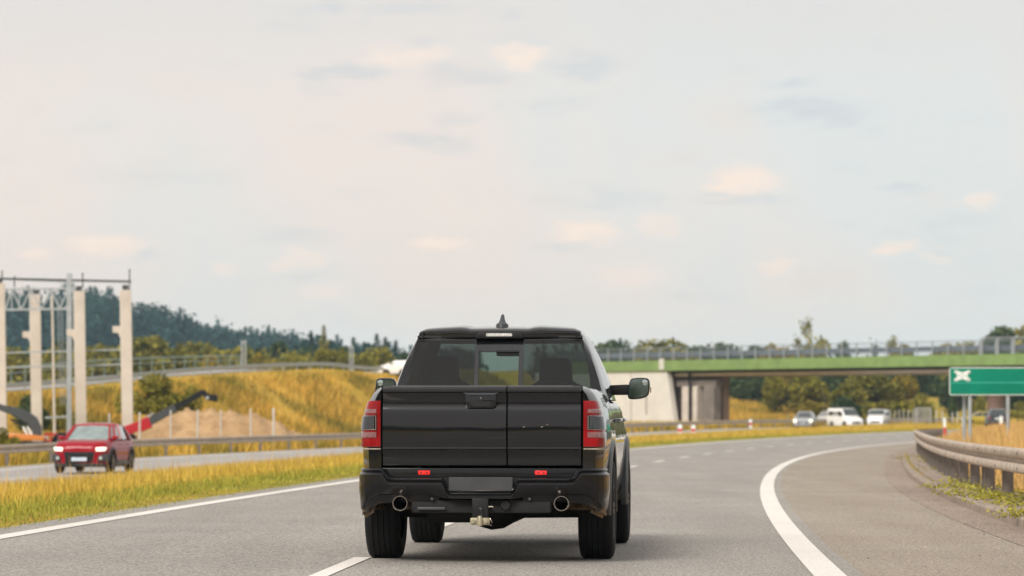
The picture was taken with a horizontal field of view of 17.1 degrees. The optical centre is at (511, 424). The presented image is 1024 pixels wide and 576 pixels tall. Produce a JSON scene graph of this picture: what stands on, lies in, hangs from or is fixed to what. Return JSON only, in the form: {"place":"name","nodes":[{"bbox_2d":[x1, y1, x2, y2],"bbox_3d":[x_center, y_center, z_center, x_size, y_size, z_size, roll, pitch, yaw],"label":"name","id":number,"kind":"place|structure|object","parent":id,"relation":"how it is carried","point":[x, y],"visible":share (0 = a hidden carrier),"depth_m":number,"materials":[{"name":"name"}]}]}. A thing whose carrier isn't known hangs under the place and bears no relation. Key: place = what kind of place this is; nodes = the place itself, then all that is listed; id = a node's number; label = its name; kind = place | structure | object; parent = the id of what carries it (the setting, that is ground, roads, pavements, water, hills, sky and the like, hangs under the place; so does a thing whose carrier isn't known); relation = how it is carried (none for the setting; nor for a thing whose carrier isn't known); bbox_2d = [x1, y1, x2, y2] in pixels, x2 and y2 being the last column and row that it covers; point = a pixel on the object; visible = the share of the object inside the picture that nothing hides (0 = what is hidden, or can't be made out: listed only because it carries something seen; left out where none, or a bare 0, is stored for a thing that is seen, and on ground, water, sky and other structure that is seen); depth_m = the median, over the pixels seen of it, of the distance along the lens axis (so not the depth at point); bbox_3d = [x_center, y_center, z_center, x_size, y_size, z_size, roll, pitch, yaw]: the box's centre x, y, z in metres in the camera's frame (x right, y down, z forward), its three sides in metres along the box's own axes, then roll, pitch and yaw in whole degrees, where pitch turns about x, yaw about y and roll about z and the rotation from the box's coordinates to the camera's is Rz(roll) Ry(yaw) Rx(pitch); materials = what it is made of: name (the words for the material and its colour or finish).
{"place":"outdoors","nodes":[
{"label":"outdoors","id":0,"kind":"place"},
{"bbox_2d":[7,369,377,390],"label":"ramp road","id":1,"kind":"structure","parent":0,"point":[73,384],"depth_m":288.69,"materials":[{"name":"grey asphalt"}]},
{"bbox_2d":[7,368,399,441],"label":"embankment","id":2,"kind":"structure","parent":0,"point":[284,408],"depth_m":296.25,"materials":[{"name":"plant"}]},
{"bbox_2d":[6,355,240,382],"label":"railing","id":3,"kind":"object","parent":2,"relation":"on","point":[151,358],"visible":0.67,"depth_m":302.88,"materials":[{"name":"grey metal"}]},
{"bbox_2d":[114,372,193,415],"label":"bush","id":4,"kind":"object","parent":2,"relation":"on","point":[153,400],"visible":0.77,"depth_m":245.31,"materials":[{"name":"green plant"}]},
{"bbox_2d":[179,385,202,410],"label":"bush","id":5,"kind":"object","parent":2,"relation":"on","point":[194,403],"visible":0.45,"depth_m":245.78,"materials":[{"name":"green plant"}]},
{"bbox_2d":[7,362,387,390],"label":"guardrail","id":6,"kind":"object","parent":2,"relation":"on","point":[113,377],"visible":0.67,"depth_m":290.81,"materials":[{"name":"grey metal"}]},
{"bbox_2d":[379,361,405,374],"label":"white van","id":7,"kind":"object","parent":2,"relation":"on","point":[394,367],"visible":0.6,"depth_m":349.11,"materials":[{"name":"paint"}]},
{"bbox_2d":[0,426,839,484],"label":"opposite road","id":8,"kind":"structure","parent":0,"point":[14,472],"depth_m":130.91,"materials":[{"name":"grey asphalt"}]},
{"bbox_2d":[52,423,134,472],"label":"red car","id":9,"kind":"object","parent":8,"relation":"on","point":[77,445],"visible":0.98,"depth_m":106.69,"materials":[{"name":"paint"}]},
{"bbox_2d":[4,426,830,469],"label":"edge line","id":10,"kind":"object","parent":8,"relation":"on","point":[271,452],"visible":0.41,"depth_m":148.34,"materials":[{"name":"paint"}]},
{"bbox_2d":[793,411,817,427],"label":"silver car","id":11,"kind":"object","parent":8,"relation":"on","point":[805,418],"visible":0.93,"depth_m":288.42,"materials":[{"name":"paint"}]},
{"bbox_2d":[827,408,862,425],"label":"white van","id":12,"kind":"object","parent":8,"relation":"on","point":[841,416],"visible":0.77,"depth_m":351.18,"materials":[{"name":"paint"}]},
{"bbox_2d":[866,409,888,425],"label":"white van","id":13,"kind":"object","parent":8,"relation":"on","point":[878,416],"visible":0.82,"depth_m":356.80,"materials":[{"name":"paint"}]},
{"bbox_2d":[914,408,931,423],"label":"fence gate","id":14,"kind":"structure","parent":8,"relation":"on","point":[922,414],"depth_m":382.97,"materials":[{"name":"grey metal"}]},
{"bbox_2d":[959,412,986,422],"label":"yellow car","id":15,"kind":"object","parent":8,"relation":"on","point":[977,417],"visible":0.28,"depth_m":379.17,"materials":[{"name":"paint"}]},
{"bbox_2d":[0,430,961,575],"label":"road","id":16,"kind":"structure","parent":0,"point":[699,511],"depth_m":33.10,"materials":[{"name":"grey asphalt"}]},
{"bbox_2d":[309,557,369,575],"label":"lane marking","id":17,"kind":"object","parent":16,"relation":"on","point":[339,566],"visible":1,"depth_m":26.16,"materials":[{"name":"paint"}]},
{"bbox_2d":[0,429,978,538],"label":"edge line","id":18,"kind":"object","parent":16,"relation":"on","point":[14,534],"visible":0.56,"depth_m":42.27,"materials":[{"name":"paint"}]},
{"bbox_2d":[359,314,650,558],"bbox_3d":[-0.048,0.076,29.780,2.480,2.044,6.152,0,0,4],"label":"pickup truck","id":19,"kind":"object","parent":16,"relation":"on","point":[501,424],"visible":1,"depth_m":26.96,"materials":[{"name":"black paint"}]},
{"bbox_2d":[760,442,911,575],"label":"edge line","id":20,"kind":"object","parent":16,"relation":"on","point":[814,560],"visible":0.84,"depth_m":34.90,"materials":[{"name":"paint"}]},
{"bbox_2d":[984,409,1005,426],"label":"dark car","id":21,"kind":"object","parent":16,"relation":"on","point":[992,416],"visible":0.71,"depth_m":283.10,"materials":[{"name":"paint"}]},
{"bbox_2d":[0,421,1022,511],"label":"dry grass","id":22,"kind":"structure","parent":0,"point":[16,491],"depth_m":72.53,"materials":[{"name":"yellow plant"}]},
{"bbox_2d":[0,426,1023,546],"bbox_3d":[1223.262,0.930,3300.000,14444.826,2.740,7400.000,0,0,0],"label":"ground","id":23,"kind":"structure","parent":0,"point":[131,505],"depth_m":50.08,"materials":[{"name":"plant"}]},
{"bbox_2d":[0,278,6,432],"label":"concrete column","id":24,"kind":"structure","parent":23,"relation":"on","point":[3,399],"depth_m":183.70,"materials":[{"name":"beige concrete"}]},
{"bbox_2d":[0,427,20,444],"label":"bush","id":25,"kind":"object","parent":23,"relation":"on","point":[4,438],"visible":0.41,"depth_m":149.85,"materials":[{"name":"green plant"}]},
{"bbox_2d":[6,347,42,382],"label":"broadleaf tree","id":26,"kind":"object","parent":23,"relation":"on","point":[14,359],"visible":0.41,"depth_m":468.00,"materials":[{"name":"green plant"}]},
{"bbox_2d":[0,404,50,443],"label":"excavator","id":27,"kind":"object","parent":23,"relation":"on","point":[31,421],"visible":0.66,"depth_m":175.80,"materials":[{"name":"orange paint"}]},
{"bbox_2d":[12,393,51,441],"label":"bush","id":28,"kind":"object","parent":23,"relation":"on","point":[45,412],"visible":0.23,"depth_m":221.44,"materials":[{"name":"green plant"}]},
{"bbox_2d":[22,290,42,441],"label":"concrete column","id":29,"kind":"structure","parent":23,"relation":"on","point":[33,335],"depth_m":195.68,"materials":[{"name":"beige concrete"}]},
{"bbox_2d":[51,295,55,436],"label":"thin pole","id":30,"kind":"object","parent":23,"relation":"on","point":[53,381],"visible":0.67,"depth_m":199.94,"materials":[{"name":"metal"}]},
{"bbox_2d":[42,346,73,380],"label":"bush","id":31,"kind":"object","parent":23,"relation":"on","point":[47,374],"visible":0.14,"depth_m":454.15,"materials":[{"name":"green plant"}]},
{"bbox_2d":[50,340,66,369],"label":"broadleaf tree","id":32,"kind":"object","parent":23,"relation":"on","point":[62,345],"visible":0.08,"depth_m":520.24,"materials":[{"name":"green plant"}]},
{"bbox_2d":[45,395,74,432],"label":"bush","id":33,"kind":"object","parent":23,"relation":"on","point":[61,410],"visible":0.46,"depth_m":225.75,"materials":[{"name":"green plant"}]},
{"bbox_2d":[1,269,130,432],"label":"steel frame","id":34,"kind":"object","parent":23,"relation":"on","point":[69,289],"visible":0.87,"depth_m":190.95,"materials":[{"name":"grey metal"}]},
{"bbox_2d":[66,286,86,424],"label":"concrete column","id":35,"kind":"structure","parent":23,"relation":"on","point":[77,333],"depth_m":189.68,"materials":[{"name":"beige concrete"}]},
{"bbox_2d":[73,344,116,377],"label":"broadleaf tree","id":36,"kind":"object","parent":23,"relation":"on","point":[98,370],"visible":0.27,"depth_m":477.96,"materials":[{"name":"green plant"}]},
{"bbox_2d":[112,285,133,433],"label":"concrete column","id":37,"kind":"structure","parent":23,"relation":"on","point":[123,330],"depth_m":185.68,"materials":[{"name":"beige concrete"}]},
{"bbox_2d":[51,390,217,442],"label":"telehandler","id":38,"kind":"object","parent":23,"relation":"on","point":[147,422],"visible":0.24,"depth_m":177.68,"materials":[{"name":"red metal"}]},
{"bbox_2d":[105,335,168,375],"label":"broadleaf tree","id":39,"kind":"object","parent":23,"relation":"on","point":[142,349],"visible":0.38,"depth_m":469.15,"materials":[{"name":"green plant"}]},
{"bbox_2d":[152,347,201,370],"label":"broadleaf tree","id":40,"kind":"object","parent":23,"relation":"on","point":[169,352],"visible":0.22,"depth_m":453.63,"materials":[{"name":"green plant"}]},
{"bbox_2d":[175,340,228,366],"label":"broadleaf tree","id":41,"kind":"object","parent":23,"relation":"on","point":[193,348],"visible":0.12,"depth_m":468.74,"materials":[{"name":"green plant"}]},
{"bbox_2d":[9,334,412,360],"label":"wood","id":42,"kind":"object","parent":23,"relation":"on","point":[332,346],"depth_m":673.48,"materials":[{"name":"green plant"}]},
{"bbox_2d":[20,343,404,381],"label":"wood","id":43,"kind":"object","parent":23,"relation":"on","point":[306,356],"visible":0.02,"depth_m":519.73,"materials":[{"name":"green plant"}]},
{"bbox_2d":[202,352,222,366],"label":"bush","id":44,"kind":"object","parent":23,"relation":"on","point":[210,363],"visible":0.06,"depth_m":439.97,"materials":[{"name":"yellow plant"}]},
{"bbox_2d":[134,408,300,441],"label":"sand heap","id":45,"kind":"object","parent":23,"relation":"on","point":[184,423],"visible":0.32,"depth_m":204.02,"materials":[{"name":"beige sand"}]},
{"bbox_2d":[223,347,252,369],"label":"broadleaf tree","id":46,"kind":"object","parent":23,"relation":"on","point":[236,351],"visible":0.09,"depth_m":488.51,"materials":[{"name":"green plant"}]},
{"bbox_2d":[249,352,279,369],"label":"bush","id":47,"kind":"object","parent":23,"relation":"on","point":[258,358],"visible":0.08,"depth_m":439.29,"materials":[{"name":"yellow plant"}]},
{"bbox_2d":[267,340,289,360],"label":"broadleaf tree","id":48,"kind":"object","parent":23,"relation":"on","point":[281,345],"visible":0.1,"depth_m":539.87,"materials":[{"name":"green plant"}]},
{"bbox_2d":[281,349,305,369],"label":"bush","id":49,"kind":"object","parent":23,"relation":"on","point":[293,359],"visible":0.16,"depth_m":444.43,"materials":[{"name":"green plant"}]},
{"bbox_2d":[290,346,317,359],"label":"broadleaf tree","id":50,"kind":"object","parent":23,"relation":"on","point":[311,350],"visible":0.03,"depth_m":600.17,"materials":[{"name":"green plant"}]},
{"bbox_2d":[303,347,338,368],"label":"broadleaf tree","id":51,"kind":"object","parent":23,"relation":"on","point":[324,354],"visible":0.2,"depth_m":448.80,"materials":[{"name":"green plant"}]},
{"bbox_2d":[318,325,329,348],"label":"conifer tree","id":52,"kind":"object","parent":23,"relation":"on","point":[320,345],"visible":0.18,"depth_m":639.86,"materials":[{"name":"green plant"}]},
{"bbox_2d":[330,347,354,370],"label":"bush","id":53,"kind":"object","parent":23,"relation":"on","point":[342,357],"visible":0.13,"depth_m":449.35,"materials":[{"name":"green plant"}]},
{"bbox_2d":[351,352,377,371],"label":"broadleaf tree","id":54,"kind":"object","parent":23,"relation":"on","point":[361,360],"visible":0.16,"depth_m":453.98,"materials":[{"name":"green plant"}]},
{"bbox_2d":[357,346,393,366],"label":"broadleaf tree","id":55,"kind":"object","parent":23,"relation":"on","point":[378,359],"visible":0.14,"depth_m":469.75,"materials":[{"name":"green plant"}]},
{"bbox_2d":[0,418,959,465],"bbox_3d":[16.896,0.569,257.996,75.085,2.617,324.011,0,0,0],"label":"guardrail","id":56,"kind":"object","parent":23,"relation":"on","point":[6,450],"visible":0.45,"depth_m":162.11,"materials":[{"name":"grey metal"}]},
{"bbox_2d":[600,337,636,361],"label":"broadleaf tree","id":57,"kind":"object","parent":23,"relation":"on","point":[614,344],"visible":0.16,"depth_m":599.02,"materials":[{"name":"green plant"}]},
{"bbox_2d":[631,338,701,360],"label":"broadleaf tree","id":58,"kind":"object","parent":23,"relation":"on","point":[659,344],"visible":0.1,"depth_m":598.40,"materials":[{"name":"green plant"}]},
{"bbox_2d":[701,342,740,379],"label":"broadleaf tree","id":59,"kind":"object","parent":23,"relation":"on","point":[731,357],"visible":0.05,"depth_m":638.15,"materials":[{"name":"green plant"}]},
{"bbox_2d":[729,377,760,403],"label":"broadleaf tree","id":60,"kind":"object","parent":23,"relation":"on","point":[739,386],"visible":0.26,"depth_m":517.57,"materials":[{"name":"green plant"}]},
{"bbox_2d":[745,377,767,404],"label":"broadleaf tree","id":61,"kind":"object","parent":23,"relation":"on","point":[753,387],"visible":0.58,"depth_m":499.52,"materials":[{"name":"green plant"}]},
{"bbox_2d":[756,342,794,385],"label":"broadleaf tree","id":62,"kind":"object","parent":23,"relation":"on","point":[786,380],"visible":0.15,"depth_m":598.86,"materials":[{"name":"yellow plant"}]},
{"bbox_2d":[761,377,793,413],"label":"broadleaf tree","id":63,"kind":"object","parent":23,"relation":"on","point":[775,387],"visible":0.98,"depth_m":438.67,"materials":[{"name":"green plant"}]},
{"bbox_2d":[592,341,986,418],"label":"wood","id":64,"kind":"object","parent":23,"relation":"on","point":[599,343],"depth_m":657.16,"materials":[{"name":"green plant"}]},
{"bbox_2d":[783,376,829,411],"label":"broadleaf tree","id":65,"kind":"object","parent":23,"relation":"on","point":[814,389],"visible":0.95,"depth_m":438.32,"materials":[{"name":"green plant"}]},
{"bbox_2d":[798,315,815,381],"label":"sparse tree","id":66,"kind":"object","parent":23,"relation":"on","point":[808,325],"visible":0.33,"depth_m":559.79,"materials":[{"name":"green plant"}]},
{"bbox_2d":[596,337,1023,425],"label":"overpass","id":67,"kind":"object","parent":23,"relation":"on","point":[688,390],"visible":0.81,"depth_m":377.05,"materials":[{"name":"concrete"}]},
{"bbox_2d":[814,335,830,402],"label":"sparse tree","id":68,"kind":"object","parent":23,"relation":"on","point":[821,342],"visible":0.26,"depth_m":599.77,"materials":[{"name":"green plant"}]},
{"bbox_2d":[819,376,855,404],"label":"broadleaf tree","id":69,"kind":"object","parent":23,"relation":"on","point":[832,382],"visible":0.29,"depth_m":518.06,"materials":[{"name":"green plant"}]},
{"bbox_2d":[829,396,864,417],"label":"bush","id":70,"kind":"object","parent":23,"relation":"on","point":[839,402],"visible":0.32,"depth_m":418.49,"materials":[{"name":"green plant"}]},
{"bbox_2d":[827,384,867,407],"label":"broadleaf tree","id":71,"kind":"object","parent":23,"relation":"on","point":[854,393],"visible":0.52,"depth_m":433.46,"materials":[{"name":"green plant"}]},
{"bbox_2d":[838,375,905,406],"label":"broadleaf tree","id":72,"kind":"object","parent":23,"relation":"on","point":[875,388],"visible":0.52,"depth_m":448.83,"materials":[{"name":"green plant"}]},
{"bbox_2d":[861,401,934,423],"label":"hedge","id":73,"kind":"object","parent":23,"relation":"on","point":[902,406],"visible":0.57,"depth_m":409.32,"materials":[{"name":"green plant"}]},
{"bbox_2d":[884,375,919,402],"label":"broadleaf tree","id":74,"kind":"object","parent":23,"relation":"on","point":[910,383],"visible":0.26,"depth_m":458.21,"materials":[{"name":"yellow plant"}]},
{"bbox_2d":[910,374,943,399],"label":"broadleaf tree","id":75,"kind":"object","parent":23,"relation":"on","point":[929,385],"visible":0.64,"depth_m":519.22,"materials":[{"name":"green plant"}]},
{"bbox_2d":[947,397,958,422],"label":"bush","id":76,"kind":"object","parent":23,"relation":"on","point":[952,406],"visible":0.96,"depth_m":409.60,"materials":[{"name":"green plant"}]},
{"bbox_2d":[937,375,976,409],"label":"broadleaf tree","id":77,"kind":"object","parent":23,"relation":"on","point":[944,391],"visible":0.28,"depth_m":499.16,"materials":[{"name":"green plant"}]},
{"bbox_2d":[901,451,1023,527],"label":"kerb","id":78,"kind":"structure","parent":23,"relation":"on","point":[979,506],"depth_m":45.01,"materials":[{"name":"concrete"}]},
{"bbox_2d":[939,341,986,399],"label":"broadleaf tree","id":79,"kind":"object","parent":23,"relation":"on","point":[968,353],"visible":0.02,"depth_m":598.87,"materials":[{"name":"green plant"}]},
{"bbox_2d":[906,446,1023,509],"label":"gravel verge","id":80,"kind":"structure","parent":23,"relation":"on","point":[934,475],"depth_m":64.84,"materials":[{"name":"grey gravel"}]},
{"bbox_2d":[891,453,1023,518],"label":"weeds","id":81,"kind":"object","parent":80,"relation":"on","point":[1000,498],"visible":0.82,"depth_m":45.11,"materials":[{"name":"green plant"}]},
{"bbox_2d":[913,428,1023,497],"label":"guardrail","id":82,"kind":"object","parent":80,"relation":"on","point":[951,458],"visible":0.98,"depth_m":52.48,"materials":[{"name":"metal"}]},
{"bbox_2d":[967,395,986,413],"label":"bush","id":83,"kind":"object","parent":23,"relation":"on","point":[979,405],"visible":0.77,"depth_m":419.55,"materials":[{"name":"green plant"}]},
{"bbox_2d":[934,420,1023,491],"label":"dry grass","id":84,"kind":"structure","parent":23,"relation":"on","point":[1018,477],"depth_m":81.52,"materials":[{"name":"plant"}]},
{"bbox_2d":[949,367,1023,442],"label":"motorway sign","id":85,"kind":"object","parent":23,"relation":"on","point":[971,381],"visible":0.98,"depth_m":99.87,"materials":[{"name":"green metal"}]},
{"bbox_2d":[983,331,1010,396],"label":"broadleaf tree","id":86,"kind":"object","parent":23,"relation":"on","point":[987,342],"visible":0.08,"depth_m":598.29,"materials":[{"name":"green plant"}]},
{"bbox_2d":[988,325,1023,353],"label":"broadleaf tree","id":87,"kind":"object","parent":23,"relation":"on","point":[1001,331],"visible":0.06,"depth_m":598.70,"materials":[{"name":"green plant"}]},
{"bbox_2d":[1005,395,1023,410],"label":"broadleaf tree","id":88,"kind":"object","parent":23,"relation":"on","point":[1015,398],"visible":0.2,"depth_m":479.49,"materials":[{"name":"green plant"}]},
{"bbox_2d":[1010,401,1023,421],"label":"bush","id":89,"kind":"object","parent":23,"relation":"on","point":[1018,412],"visible":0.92,"depth_m":429.52,"materials":[{"name":"green plant"}]},
{"bbox_2d":[1014,325,1023,353],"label":"broadleaf tree","id":90,"kind":"object","parent":23,"relation":"on","point":[1017,332],"visible":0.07,"depth_m":599.77,"materials":[{"name":"green plant"}]},
{"bbox_2d":[0,0,1023,357],"label":"sky","id":91,"kind":"structure","parent":0,"point":[692,172],"materials":[{"name":"white"}]},
{"bbox_2d":[624,417,1023,426],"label":"dry grass","id":92,"kind":"structure","parent":0,"point":[635,421],"depth_m":367.27,"materials":[{"name":"yellow plant"}]},
{"bbox_2d":[781,442,1023,575],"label":"hard shoulder","id":93,"kind":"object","parent":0,"point":[878,544],"visible":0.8,"depth_m":37.19},
{"bbox_2d":[884,449,1023,545],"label":"gutter","id":94,"kind":"object","parent":93,"relation":"on","point":[892,474],"visible":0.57,"depth_m":45.64,"materials":[{"name":"concrete"}]},
{"bbox_2d":[791,458,1023,573],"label":"grit","id":95,"kind":"object","parent":94,"relation":"on","point":[933,515],"visible":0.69,"depth_m":41.79,"materials":[{"name":"gravel"}]},
{"bbox_2d":[908,396,1023,421],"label":"golden field","id":96,"kind":"structure","parent":0,"point":[934,400],"depth_m":500.64,"materials":[{"name":"yellow plant"}]},
{"bbox_3d":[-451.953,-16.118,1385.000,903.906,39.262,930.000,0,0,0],"label":"hills","id":97,"kind":"structure","parent":0,"visible":0},
{"bbox_2d":[5,283,369,351],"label":"forest","id":98,"kind":"object","parent":97,"relation":"on","point":[102,315],"visible":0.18,"depth_m":1148.92,"materials":[{"name":"green plant"}]},
{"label":"golden field","id":99,"kind":"structure","parent":0,"visible":0},
{"bbox_2d":[729,397,797,419],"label":"dry grass","id":100,"kind":"structure","parent":99,"relation":"on","point":[744,410],"depth_m":441.10,"materials":[{"name":"yellow plant"}]},
{"bbox_2d":[795,399,829,417],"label":"bush","id":101,"kind":"object","parent":99,"relation":"on","point":[816,408],"visible":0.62,"depth_m":413.88,"materials":[{"name":"yellow plant"}]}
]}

